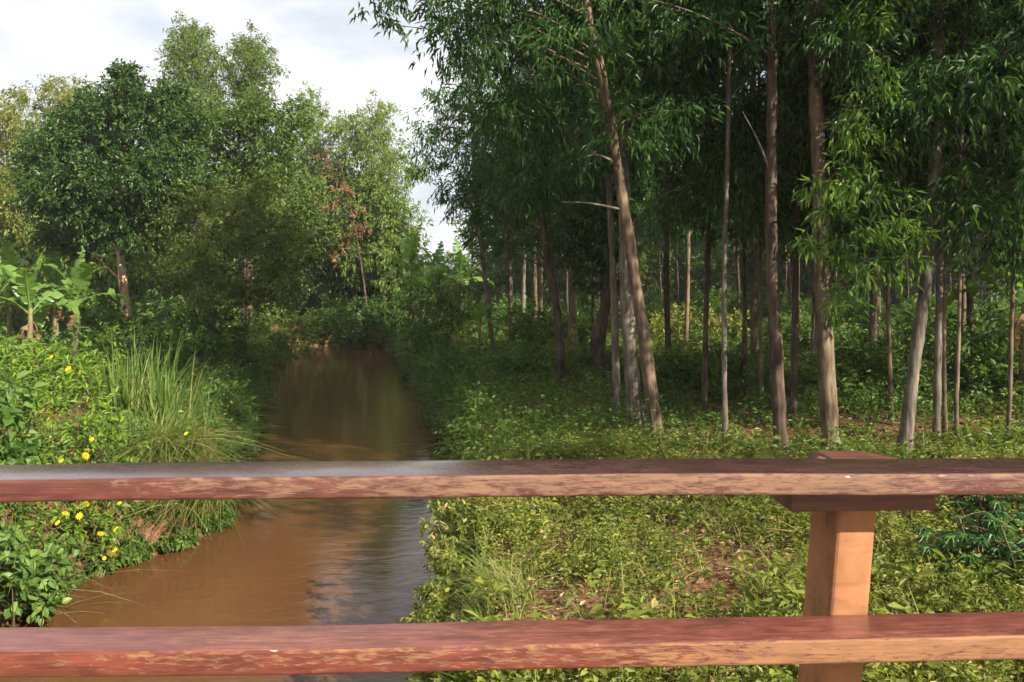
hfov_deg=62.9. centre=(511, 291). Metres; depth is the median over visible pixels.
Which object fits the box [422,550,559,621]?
grass clump
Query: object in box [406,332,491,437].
bank bush
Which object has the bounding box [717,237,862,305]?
woodland tree
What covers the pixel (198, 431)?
grass clump
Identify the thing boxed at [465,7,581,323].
eucalyptus tree
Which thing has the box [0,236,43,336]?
banana plant
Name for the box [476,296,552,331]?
undergrowth bush
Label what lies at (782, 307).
undergrowth bush
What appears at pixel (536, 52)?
eucalyptus tree
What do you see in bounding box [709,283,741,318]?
undergrowth bush
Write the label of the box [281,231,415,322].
tree
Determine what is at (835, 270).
eucalyptus tree
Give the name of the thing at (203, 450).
grass clump
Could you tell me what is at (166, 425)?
grass clump
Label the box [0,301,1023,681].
ground
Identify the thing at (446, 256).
woodland tree
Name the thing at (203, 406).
grass clump
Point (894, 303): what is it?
undergrowth bush
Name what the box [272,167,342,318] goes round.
woodland tree
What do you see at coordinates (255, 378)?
bank bush
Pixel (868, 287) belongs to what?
eucalyptus tree
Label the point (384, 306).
undergrowth bush
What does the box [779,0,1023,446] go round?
eucalyptus tree
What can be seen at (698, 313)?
undergrowth bush
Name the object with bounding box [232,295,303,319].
undergrowth bush
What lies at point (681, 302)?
undergrowth bush
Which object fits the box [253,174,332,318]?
woodland tree
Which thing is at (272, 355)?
bank bush
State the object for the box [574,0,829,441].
eucalyptus tree
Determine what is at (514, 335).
undergrowth bush
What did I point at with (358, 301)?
undergrowth bush
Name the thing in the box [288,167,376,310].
woodland tree
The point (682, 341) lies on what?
bush
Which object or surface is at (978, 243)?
eucalyptus tree
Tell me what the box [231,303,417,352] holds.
bank bush
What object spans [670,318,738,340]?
undergrowth bush
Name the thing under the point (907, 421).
eucalyptus tree
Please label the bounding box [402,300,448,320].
undergrowth bush
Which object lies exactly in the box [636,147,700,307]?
eucalyptus tree
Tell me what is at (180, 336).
undergrowth bush
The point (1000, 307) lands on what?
undergrowth bush
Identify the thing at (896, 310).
undergrowth bush
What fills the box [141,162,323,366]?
olive tree
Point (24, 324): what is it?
undergrowth bush
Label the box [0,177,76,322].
woodland tree
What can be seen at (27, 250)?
woodland tree
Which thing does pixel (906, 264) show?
eucalyptus tree
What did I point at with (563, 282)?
woodland tree
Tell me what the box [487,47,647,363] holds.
eucalyptus tree
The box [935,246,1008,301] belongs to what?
woodland tree
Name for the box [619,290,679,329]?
undergrowth bush
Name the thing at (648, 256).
woodland tree
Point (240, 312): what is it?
undergrowth bush
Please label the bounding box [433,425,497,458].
bush
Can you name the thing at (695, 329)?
undergrowth bush
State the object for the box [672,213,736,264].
eucalyptus tree
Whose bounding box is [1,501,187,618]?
grass clump
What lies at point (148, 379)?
grass clump
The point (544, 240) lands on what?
feathery tree
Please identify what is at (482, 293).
woodland tree
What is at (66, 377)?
flowering shrub
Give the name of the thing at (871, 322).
eucalyptus tree
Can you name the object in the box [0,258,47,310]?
banana plant
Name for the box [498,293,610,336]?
undergrowth bush
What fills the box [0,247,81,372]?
banana plant
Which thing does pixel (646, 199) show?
eucalyptus tree
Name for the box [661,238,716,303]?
woodland tree
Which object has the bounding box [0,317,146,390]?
undergrowth bush
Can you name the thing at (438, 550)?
bush
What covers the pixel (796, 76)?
eucalyptus tree
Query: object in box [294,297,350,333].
undergrowth bush
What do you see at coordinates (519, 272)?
woodland tree
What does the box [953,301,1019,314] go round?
undergrowth bush
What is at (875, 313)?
eucalyptus tree
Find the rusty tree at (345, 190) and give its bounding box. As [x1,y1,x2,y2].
[311,148,373,322]
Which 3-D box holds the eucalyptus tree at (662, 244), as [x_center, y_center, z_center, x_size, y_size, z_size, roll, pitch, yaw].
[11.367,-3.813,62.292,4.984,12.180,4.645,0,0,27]
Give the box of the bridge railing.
[0,450,1023,681]
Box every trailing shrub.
[0,416,239,618]
[395,455,473,681]
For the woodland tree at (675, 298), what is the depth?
72.16 m
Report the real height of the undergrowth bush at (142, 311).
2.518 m
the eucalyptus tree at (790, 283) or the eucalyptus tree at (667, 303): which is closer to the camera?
the eucalyptus tree at (667, 303)
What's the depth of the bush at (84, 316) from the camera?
27.90 m
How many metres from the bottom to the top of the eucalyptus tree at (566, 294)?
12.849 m
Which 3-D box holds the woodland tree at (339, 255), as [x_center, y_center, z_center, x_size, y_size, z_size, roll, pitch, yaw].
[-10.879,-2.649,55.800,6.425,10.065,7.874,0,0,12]
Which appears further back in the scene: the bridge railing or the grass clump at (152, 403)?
the grass clump at (152, 403)
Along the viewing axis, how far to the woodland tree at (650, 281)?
63.03 m
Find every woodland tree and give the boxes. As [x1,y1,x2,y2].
[0,170,48,263]
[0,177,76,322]
[0,178,49,315]
[0,219,29,318]
[33,143,184,314]
[45,183,185,306]
[82,201,184,309]
[128,217,233,326]
[170,214,266,329]
[192,154,272,286]
[227,168,318,322]
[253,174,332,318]
[265,175,359,310]
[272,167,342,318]
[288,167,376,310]
[293,292,332,314]
[303,174,379,314]
[313,174,422,301]
[317,175,387,316]
[317,178,435,303]
[322,180,430,308]
[440,250,469,307]
[440,255,477,308]
[449,177,565,308]
[457,215,521,306]
[466,265,487,307]
[471,260,506,306]
[486,235,565,305]
[497,223,618,309]
[500,229,604,309]
[554,228,677,311]
[575,174,691,306]
[575,213,660,298]
[617,160,703,303]
[648,227,718,305]
[661,217,749,310]
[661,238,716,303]
[670,220,790,293]
[678,211,791,309]
[715,256,808,305]
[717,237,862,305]
[756,240,865,306]
[780,223,909,308]
[840,239,965,308]
[883,246,975,298]
[892,242,1017,305]
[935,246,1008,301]
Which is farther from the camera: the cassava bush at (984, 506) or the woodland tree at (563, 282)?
the woodland tree at (563, 282)
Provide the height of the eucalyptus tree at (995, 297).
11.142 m
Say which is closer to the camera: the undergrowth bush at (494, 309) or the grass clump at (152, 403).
the grass clump at (152, 403)
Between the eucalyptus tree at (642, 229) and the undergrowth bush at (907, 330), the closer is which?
the undergrowth bush at (907, 330)
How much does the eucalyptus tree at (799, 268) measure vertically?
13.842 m
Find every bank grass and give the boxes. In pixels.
[0,332,300,622]
[342,325,534,681]
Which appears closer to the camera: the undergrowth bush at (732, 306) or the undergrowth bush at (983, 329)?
the undergrowth bush at (983, 329)
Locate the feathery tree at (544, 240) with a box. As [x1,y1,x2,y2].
[430,0,615,392]
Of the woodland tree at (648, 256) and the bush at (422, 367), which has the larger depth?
the woodland tree at (648, 256)
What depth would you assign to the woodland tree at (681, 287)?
66.79 m
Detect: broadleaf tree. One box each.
[0,58,224,363]
[178,80,325,344]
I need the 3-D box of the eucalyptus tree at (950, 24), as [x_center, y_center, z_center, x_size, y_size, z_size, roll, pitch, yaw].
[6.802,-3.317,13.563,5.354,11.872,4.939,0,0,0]
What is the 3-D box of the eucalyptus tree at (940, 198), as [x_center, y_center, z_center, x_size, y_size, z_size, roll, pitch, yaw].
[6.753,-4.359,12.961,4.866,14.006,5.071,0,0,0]
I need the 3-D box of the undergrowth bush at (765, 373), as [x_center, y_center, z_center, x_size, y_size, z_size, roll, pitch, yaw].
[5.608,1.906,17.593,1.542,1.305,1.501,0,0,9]
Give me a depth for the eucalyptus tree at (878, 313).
33.48 m
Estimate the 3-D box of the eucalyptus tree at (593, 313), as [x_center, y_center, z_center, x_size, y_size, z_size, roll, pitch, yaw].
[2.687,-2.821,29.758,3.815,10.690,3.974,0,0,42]
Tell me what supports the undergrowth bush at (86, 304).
on the ground at (560, 587)
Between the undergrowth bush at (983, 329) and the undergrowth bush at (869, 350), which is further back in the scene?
the undergrowth bush at (983, 329)
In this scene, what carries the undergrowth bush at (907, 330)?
on the ground at (560, 587)
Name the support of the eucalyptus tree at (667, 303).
on the ground at (560, 587)
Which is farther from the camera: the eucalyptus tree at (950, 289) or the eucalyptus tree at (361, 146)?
the eucalyptus tree at (361, 146)
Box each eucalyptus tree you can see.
[150,10,237,309]
[219,18,290,324]
[276,80,341,315]
[315,89,431,302]
[348,0,767,453]
[396,36,551,354]
[436,76,578,343]
[440,0,806,435]
[464,0,736,424]
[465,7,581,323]
[466,133,559,340]
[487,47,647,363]
[487,187,594,322]
[504,0,652,367]
[511,52,614,344]
[538,4,666,346]
[550,71,649,355]
[560,195,613,312]
[568,0,853,420]
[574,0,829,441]
[592,8,762,377]
[597,178,639,307]
[604,206,657,254]
[614,102,675,227]
[631,96,732,347]
[633,182,685,298]
[634,205,681,276]
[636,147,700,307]
[637,2,839,395]
[637,182,696,249]
[650,0,852,413]
[653,0,871,455]
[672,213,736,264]
[680,0,930,425]
[687,4,808,385]
[690,0,943,450]
[732,96,754,306]
[733,210,782,312]
[736,0,1023,458]
[753,0,1023,419]
[754,80,854,368]
[754,143,807,316]
[754,222,806,301]
[764,150,806,309]
[777,8,979,358]
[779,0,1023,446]
[783,0,1023,446]
[788,0,1023,438]
[824,0,1023,447]
[828,192,870,307]
[829,230,837,299]
[833,189,949,336]
[834,10,1023,404]
[835,55,927,348]
[852,241,884,302]
[859,216,908,315]
[905,256,908,298]
[909,228,977,291]
[926,11,1008,68]
[933,238,951,293]
[946,209,1023,411]
[949,228,998,306]
[956,17,1011,344]
[975,224,1004,307]
[976,224,1007,301]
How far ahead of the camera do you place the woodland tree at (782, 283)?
62.40 m
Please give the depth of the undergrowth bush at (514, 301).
49.93 m
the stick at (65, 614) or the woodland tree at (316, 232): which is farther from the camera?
the woodland tree at (316, 232)
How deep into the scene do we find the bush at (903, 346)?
21.02 m
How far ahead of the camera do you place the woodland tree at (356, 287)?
52.75 m
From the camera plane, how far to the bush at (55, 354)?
15.77 m
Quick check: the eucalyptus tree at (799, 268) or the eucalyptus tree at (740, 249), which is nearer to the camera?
the eucalyptus tree at (799, 268)
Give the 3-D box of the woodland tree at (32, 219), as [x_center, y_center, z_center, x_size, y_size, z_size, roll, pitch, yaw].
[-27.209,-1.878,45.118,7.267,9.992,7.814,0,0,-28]
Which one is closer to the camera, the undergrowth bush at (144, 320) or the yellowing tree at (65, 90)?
the undergrowth bush at (144, 320)
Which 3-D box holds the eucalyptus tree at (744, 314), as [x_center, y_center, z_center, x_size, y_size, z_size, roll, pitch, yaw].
[5.574,-3.829,18.760,5.148,12.876,5.238,0,0,-14]
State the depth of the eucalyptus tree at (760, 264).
16.70 m
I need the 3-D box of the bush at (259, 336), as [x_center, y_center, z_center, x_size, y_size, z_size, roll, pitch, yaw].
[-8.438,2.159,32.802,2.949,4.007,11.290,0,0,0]
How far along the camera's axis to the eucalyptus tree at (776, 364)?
12.03 m
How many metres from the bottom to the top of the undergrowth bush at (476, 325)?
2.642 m
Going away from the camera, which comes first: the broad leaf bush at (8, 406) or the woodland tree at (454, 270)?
the broad leaf bush at (8, 406)
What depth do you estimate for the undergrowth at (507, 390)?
15.00 m
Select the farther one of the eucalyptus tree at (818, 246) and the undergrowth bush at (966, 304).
the undergrowth bush at (966, 304)
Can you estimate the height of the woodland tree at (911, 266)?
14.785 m
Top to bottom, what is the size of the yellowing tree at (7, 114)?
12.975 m
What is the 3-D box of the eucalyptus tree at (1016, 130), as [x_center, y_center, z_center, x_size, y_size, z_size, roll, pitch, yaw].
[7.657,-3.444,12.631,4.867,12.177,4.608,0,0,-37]
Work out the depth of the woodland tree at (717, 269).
73.24 m
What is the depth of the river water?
10.95 m
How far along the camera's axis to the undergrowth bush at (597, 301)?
48.60 m
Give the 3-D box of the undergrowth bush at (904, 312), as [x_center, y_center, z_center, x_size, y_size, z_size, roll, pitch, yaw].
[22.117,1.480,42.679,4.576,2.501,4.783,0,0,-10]
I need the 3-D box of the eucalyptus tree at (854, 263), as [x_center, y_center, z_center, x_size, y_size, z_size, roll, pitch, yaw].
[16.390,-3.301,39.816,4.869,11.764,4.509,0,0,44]
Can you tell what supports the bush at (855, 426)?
on the ground at (560, 587)
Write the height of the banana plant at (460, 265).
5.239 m
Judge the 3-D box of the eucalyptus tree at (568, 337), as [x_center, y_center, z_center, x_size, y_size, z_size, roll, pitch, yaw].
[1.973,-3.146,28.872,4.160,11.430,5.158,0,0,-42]
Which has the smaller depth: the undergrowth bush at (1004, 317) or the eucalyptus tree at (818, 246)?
the eucalyptus tree at (818, 246)
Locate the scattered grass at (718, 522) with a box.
[446,415,1023,681]
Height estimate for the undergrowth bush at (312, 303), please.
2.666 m
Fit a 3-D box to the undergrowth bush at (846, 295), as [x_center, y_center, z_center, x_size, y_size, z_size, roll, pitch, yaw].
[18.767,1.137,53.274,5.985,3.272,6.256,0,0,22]
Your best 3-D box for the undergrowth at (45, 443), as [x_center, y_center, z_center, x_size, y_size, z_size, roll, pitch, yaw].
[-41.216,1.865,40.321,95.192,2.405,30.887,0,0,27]
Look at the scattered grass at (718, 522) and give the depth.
6.95 m
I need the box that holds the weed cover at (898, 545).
[447,422,1023,681]
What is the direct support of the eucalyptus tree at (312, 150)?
on the ground at (560, 587)
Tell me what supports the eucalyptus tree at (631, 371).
on the ground at (560, 587)
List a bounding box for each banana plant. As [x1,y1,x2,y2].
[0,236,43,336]
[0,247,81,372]
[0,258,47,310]
[9,243,100,345]
[38,249,133,373]
[378,222,441,323]
[392,256,459,325]
[406,241,474,333]
[427,238,494,334]
[463,294,501,356]
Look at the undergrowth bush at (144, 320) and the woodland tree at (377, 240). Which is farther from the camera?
the woodland tree at (377, 240)
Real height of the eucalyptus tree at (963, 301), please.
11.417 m
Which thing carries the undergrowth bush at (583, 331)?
on the ground at (560, 587)
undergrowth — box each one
[0,309,281,565]
[267,314,1023,459]
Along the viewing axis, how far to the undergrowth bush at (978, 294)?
55.28 m
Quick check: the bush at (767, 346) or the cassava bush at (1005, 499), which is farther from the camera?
the bush at (767, 346)
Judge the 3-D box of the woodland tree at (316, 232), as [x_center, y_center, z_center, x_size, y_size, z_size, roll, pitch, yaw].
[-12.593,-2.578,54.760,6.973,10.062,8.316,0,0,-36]
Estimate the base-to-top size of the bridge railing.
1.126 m
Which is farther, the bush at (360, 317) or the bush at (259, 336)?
the bush at (360, 317)
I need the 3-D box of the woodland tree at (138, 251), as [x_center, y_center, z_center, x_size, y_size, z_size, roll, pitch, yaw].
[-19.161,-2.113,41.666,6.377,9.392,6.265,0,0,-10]
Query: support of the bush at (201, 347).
on the ground at (560, 587)
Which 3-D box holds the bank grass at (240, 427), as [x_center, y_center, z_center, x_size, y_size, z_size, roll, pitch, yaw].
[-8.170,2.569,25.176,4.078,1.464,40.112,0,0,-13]
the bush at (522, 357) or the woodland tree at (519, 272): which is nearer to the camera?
the bush at (522, 357)
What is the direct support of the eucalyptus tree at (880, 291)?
on the ground at (560, 587)
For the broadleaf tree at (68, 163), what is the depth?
23.35 m
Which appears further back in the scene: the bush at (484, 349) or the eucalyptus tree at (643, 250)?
the eucalyptus tree at (643, 250)
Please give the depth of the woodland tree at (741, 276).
71.69 m
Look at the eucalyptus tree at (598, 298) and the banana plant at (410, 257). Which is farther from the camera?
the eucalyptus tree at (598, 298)
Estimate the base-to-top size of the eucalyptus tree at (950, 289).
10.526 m
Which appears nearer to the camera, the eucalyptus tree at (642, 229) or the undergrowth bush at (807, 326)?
the undergrowth bush at (807, 326)
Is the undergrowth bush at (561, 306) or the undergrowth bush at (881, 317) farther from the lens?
the undergrowth bush at (561, 306)
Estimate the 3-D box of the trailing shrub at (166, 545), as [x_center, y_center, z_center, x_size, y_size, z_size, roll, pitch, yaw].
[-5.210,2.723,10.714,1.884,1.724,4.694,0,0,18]
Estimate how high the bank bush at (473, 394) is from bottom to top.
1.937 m
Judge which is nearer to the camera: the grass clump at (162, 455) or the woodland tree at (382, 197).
the grass clump at (162, 455)
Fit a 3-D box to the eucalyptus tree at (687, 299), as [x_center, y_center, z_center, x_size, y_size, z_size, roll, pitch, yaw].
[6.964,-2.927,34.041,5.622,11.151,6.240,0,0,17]
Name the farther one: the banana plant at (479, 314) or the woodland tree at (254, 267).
the woodland tree at (254, 267)
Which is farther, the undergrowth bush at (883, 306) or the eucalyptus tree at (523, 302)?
the undergrowth bush at (883, 306)
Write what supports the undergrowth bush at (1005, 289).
on the ground at (560, 587)
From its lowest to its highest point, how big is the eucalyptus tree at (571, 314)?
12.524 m
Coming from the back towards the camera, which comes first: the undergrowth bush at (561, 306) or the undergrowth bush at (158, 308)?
the undergrowth bush at (561, 306)
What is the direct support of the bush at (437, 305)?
on the ground at (560, 587)
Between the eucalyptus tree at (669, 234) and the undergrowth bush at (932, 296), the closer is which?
the undergrowth bush at (932, 296)
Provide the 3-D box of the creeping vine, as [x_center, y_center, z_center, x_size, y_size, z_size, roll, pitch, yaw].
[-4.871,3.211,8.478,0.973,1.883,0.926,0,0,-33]
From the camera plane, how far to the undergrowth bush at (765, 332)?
36.47 m
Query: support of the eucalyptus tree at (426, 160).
on the ground at (560, 587)
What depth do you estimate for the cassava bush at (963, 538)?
6.57 m
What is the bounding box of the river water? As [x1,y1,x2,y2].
[0,345,454,681]
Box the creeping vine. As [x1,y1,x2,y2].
[0,512,82,626]
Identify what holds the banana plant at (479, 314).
on the ground at (560, 587)
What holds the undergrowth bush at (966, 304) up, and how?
on the ground at (560, 587)
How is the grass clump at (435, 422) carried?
on the ground at (560, 587)
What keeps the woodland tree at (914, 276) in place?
on the ground at (560, 587)
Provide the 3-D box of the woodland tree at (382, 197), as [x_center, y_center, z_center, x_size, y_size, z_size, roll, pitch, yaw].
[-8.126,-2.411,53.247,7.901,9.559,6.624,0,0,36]
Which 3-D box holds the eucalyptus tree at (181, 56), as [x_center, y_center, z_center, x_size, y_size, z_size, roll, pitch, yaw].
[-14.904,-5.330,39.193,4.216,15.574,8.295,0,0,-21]
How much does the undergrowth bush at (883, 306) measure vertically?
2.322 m
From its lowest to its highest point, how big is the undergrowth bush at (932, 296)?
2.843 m
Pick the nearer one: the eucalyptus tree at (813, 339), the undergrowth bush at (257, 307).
the eucalyptus tree at (813, 339)
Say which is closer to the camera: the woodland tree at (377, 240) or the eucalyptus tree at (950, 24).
the eucalyptus tree at (950, 24)
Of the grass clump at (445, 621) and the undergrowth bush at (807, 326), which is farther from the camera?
the undergrowth bush at (807, 326)
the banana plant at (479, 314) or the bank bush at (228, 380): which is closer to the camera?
the bank bush at (228, 380)
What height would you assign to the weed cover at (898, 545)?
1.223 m
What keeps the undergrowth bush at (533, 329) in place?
on the ground at (560, 587)
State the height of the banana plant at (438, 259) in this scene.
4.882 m
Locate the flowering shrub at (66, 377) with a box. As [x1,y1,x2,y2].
[0,334,187,562]
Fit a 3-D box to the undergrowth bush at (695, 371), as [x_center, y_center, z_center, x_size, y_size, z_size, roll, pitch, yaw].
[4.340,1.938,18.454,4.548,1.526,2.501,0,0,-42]
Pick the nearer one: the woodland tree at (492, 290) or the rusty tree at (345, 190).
the rusty tree at (345, 190)
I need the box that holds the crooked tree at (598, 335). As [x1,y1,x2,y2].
[529,110,648,385]
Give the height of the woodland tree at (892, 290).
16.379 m
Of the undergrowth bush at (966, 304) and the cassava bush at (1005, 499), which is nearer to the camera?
the cassava bush at (1005, 499)
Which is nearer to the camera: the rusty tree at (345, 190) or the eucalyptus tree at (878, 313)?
the eucalyptus tree at (878, 313)
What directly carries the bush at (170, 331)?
on the ground at (560, 587)
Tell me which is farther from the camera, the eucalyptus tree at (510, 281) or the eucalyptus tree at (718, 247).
the eucalyptus tree at (718, 247)
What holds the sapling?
on the ground at (560, 587)
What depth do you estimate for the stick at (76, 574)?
9.08 m
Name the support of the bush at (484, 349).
on the ground at (560, 587)
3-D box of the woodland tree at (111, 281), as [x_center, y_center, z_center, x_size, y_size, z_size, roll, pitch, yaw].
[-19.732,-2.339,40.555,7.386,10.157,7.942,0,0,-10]
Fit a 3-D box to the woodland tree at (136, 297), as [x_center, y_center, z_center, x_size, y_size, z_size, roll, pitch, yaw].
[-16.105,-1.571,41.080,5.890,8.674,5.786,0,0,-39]
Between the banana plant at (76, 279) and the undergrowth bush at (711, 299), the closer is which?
the banana plant at (76, 279)
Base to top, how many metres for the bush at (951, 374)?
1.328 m
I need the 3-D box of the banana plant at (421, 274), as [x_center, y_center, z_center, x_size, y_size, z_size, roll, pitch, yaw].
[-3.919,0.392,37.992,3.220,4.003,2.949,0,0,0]
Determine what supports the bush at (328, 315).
on the ground at (560, 587)
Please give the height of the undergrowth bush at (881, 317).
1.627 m
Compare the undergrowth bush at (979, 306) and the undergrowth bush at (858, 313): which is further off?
the undergrowth bush at (979, 306)
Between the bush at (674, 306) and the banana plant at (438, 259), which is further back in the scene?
the banana plant at (438, 259)
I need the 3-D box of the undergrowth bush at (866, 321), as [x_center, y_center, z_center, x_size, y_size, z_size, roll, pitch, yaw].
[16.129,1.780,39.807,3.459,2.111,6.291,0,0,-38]
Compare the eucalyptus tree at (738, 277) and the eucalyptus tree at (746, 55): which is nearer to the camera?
the eucalyptus tree at (746, 55)
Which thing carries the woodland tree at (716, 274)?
on the ground at (560, 587)
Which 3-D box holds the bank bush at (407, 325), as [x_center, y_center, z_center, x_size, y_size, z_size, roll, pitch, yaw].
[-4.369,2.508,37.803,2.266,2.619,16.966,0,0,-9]
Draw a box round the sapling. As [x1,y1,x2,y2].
[399,202,428,259]
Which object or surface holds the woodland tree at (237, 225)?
on the ground at (560, 587)
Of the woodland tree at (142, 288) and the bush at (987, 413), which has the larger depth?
the woodland tree at (142, 288)
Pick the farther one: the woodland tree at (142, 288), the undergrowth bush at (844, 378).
the woodland tree at (142, 288)
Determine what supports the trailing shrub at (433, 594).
on the ground at (560, 587)
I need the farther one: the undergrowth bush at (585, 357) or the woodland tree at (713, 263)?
the woodland tree at (713, 263)
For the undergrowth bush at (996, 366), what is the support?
on the ground at (560, 587)
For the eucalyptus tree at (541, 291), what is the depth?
37.93 m
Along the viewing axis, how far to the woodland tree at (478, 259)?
93.77 m
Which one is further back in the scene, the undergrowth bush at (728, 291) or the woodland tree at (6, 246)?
the undergrowth bush at (728, 291)
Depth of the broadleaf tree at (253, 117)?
30.19 m
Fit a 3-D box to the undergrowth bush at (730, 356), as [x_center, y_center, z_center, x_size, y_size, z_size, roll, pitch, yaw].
[3.786,1.903,19.161,4.806,1.613,2.643,0,0,-31]
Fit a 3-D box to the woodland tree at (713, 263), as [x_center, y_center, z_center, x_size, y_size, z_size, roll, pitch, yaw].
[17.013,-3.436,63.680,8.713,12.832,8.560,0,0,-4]
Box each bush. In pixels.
[0,291,120,336]
[0,293,65,338]
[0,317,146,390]
[0,337,126,413]
[0,371,48,464]
[46,286,120,338]
[59,314,120,334]
[80,300,193,373]
[100,296,280,374]
[114,295,231,335]
[119,286,205,336]
[138,325,178,364]
[156,322,232,353]
[175,344,263,459]
[179,304,265,380]
[185,306,255,326]
[185,352,266,461]
[204,336,273,423]
[215,320,289,373]
[230,296,275,321]
[231,298,325,386]
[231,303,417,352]
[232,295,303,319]
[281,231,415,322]
[293,295,320,313]
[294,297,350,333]
[299,292,364,358]
[335,290,426,321]
[337,294,414,348]
[357,292,425,329]
[389,270,475,351]
[392,318,453,386]
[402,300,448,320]
[403,299,505,342]
[403,340,477,405]
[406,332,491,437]
[418,498,474,576]
[432,371,496,459]
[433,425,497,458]
[449,339,508,388]
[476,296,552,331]
[478,297,507,317]
[489,335,590,389]
[490,292,568,352]
[494,318,547,344]
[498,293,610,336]
[499,289,547,317]
[536,321,598,373]
[537,313,591,347]
[545,298,565,314]
[545,343,622,376]
[559,294,620,329]
[587,339,769,400]
[608,301,711,332]
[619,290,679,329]
[619,345,767,406]
[648,297,750,341]
[649,309,720,346]
[652,328,716,362]
[654,297,673,314]
[657,291,719,317]
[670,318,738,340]
[674,306,716,324]
[678,280,732,319]
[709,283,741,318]
[709,292,767,335]
[710,310,804,341]
[727,328,815,379]
[743,354,817,408]
[747,286,807,330]
[756,331,931,416]
[780,310,912,355]
[782,307,868,358]
[783,284,853,315]
[791,293,837,316]
[800,326,906,398]
[801,308,902,336]
[831,297,893,337]
[835,325,926,396]
[844,420,895,440]
[858,312,891,335]
[859,353,995,411]
[860,293,894,313]
[877,288,990,370]
[884,293,903,311]
[885,295,914,325]
[894,296,966,322]
[898,350,991,416]
[899,495,1010,527]
[905,285,995,325]
[911,500,1023,603]
[912,298,1008,359]
[921,303,1023,414]
[923,301,1020,383]
[930,289,986,312]
[934,283,980,308]
[936,495,1023,546]
[947,398,1023,437]
[952,274,1006,311]
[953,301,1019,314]
[974,293,1020,339]
[974,297,1020,319]
[986,279,1010,305]
[997,495,1023,529]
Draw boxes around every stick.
[54,610,75,622]
[64,569,92,580]
[72,561,102,569]
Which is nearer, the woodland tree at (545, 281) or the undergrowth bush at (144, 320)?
the undergrowth bush at (144, 320)
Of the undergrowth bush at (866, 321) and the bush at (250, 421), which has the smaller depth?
the bush at (250, 421)
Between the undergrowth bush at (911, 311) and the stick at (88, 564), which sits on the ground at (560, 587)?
the undergrowth bush at (911, 311)
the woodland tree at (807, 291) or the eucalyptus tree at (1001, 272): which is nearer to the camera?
the eucalyptus tree at (1001, 272)
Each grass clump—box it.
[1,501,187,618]
[46,421,319,553]
[54,401,228,461]
[72,330,170,429]
[86,327,206,425]
[86,424,294,539]
[90,338,229,431]
[106,403,226,456]
[174,374,233,439]
[361,592,601,681]
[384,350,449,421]
[392,375,455,452]
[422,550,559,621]
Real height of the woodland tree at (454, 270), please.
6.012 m
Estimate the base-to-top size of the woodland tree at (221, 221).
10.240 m
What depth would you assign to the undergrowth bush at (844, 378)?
17.34 m
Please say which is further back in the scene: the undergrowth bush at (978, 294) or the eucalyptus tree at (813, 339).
the undergrowth bush at (978, 294)
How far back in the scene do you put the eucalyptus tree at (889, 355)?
15.47 m
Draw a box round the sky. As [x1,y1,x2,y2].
[0,0,1004,279]
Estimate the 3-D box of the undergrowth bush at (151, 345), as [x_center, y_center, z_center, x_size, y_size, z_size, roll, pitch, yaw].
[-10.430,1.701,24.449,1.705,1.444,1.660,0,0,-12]
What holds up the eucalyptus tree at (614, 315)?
on the ground at (560, 587)
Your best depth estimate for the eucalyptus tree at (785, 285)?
52.52 m
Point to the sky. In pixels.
(315, 40)
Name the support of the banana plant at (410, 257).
on the ground at (560, 587)
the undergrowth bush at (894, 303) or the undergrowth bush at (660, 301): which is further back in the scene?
the undergrowth bush at (894, 303)
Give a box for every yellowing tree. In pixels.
[0,80,40,253]
[19,71,106,268]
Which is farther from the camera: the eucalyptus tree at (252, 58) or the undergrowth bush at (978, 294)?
the undergrowth bush at (978, 294)
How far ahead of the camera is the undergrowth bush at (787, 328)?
29.81 m
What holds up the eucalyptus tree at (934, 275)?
on the ground at (560, 587)
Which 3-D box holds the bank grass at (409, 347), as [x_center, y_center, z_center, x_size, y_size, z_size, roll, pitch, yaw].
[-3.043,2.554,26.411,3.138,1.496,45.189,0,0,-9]
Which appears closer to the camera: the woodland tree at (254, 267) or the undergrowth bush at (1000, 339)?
the undergrowth bush at (1000, 339)
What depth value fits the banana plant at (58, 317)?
25.48 m
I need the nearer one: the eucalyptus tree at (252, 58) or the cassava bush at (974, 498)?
the cassava bush at (974, 498)
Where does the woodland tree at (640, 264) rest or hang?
on the ground at (560, 587)
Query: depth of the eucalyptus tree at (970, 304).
17.95 m
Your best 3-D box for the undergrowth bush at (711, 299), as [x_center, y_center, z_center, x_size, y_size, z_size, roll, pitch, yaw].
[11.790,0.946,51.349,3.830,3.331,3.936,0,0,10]
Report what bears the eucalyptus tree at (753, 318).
on the ground at (560, 587)
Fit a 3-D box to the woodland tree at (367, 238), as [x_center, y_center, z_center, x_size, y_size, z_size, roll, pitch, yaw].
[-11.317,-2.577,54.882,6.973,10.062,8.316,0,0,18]
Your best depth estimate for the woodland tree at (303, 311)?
69.17 m
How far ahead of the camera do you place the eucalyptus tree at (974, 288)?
16.50 m
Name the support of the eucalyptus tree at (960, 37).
on the ground at (560, 587)
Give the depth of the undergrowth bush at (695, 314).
44.70 m
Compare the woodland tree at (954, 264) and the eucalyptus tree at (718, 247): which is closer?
the eucalyptus tree at (718, 247)
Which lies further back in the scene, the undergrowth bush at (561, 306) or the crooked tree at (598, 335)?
the undergrowth bush at (561, 306)
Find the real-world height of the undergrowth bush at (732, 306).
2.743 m
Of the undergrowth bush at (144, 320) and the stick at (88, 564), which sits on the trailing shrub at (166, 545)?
the stick at (88, 564)
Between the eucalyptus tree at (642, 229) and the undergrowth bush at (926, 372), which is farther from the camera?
the eucalyptus tree at (642, 229)

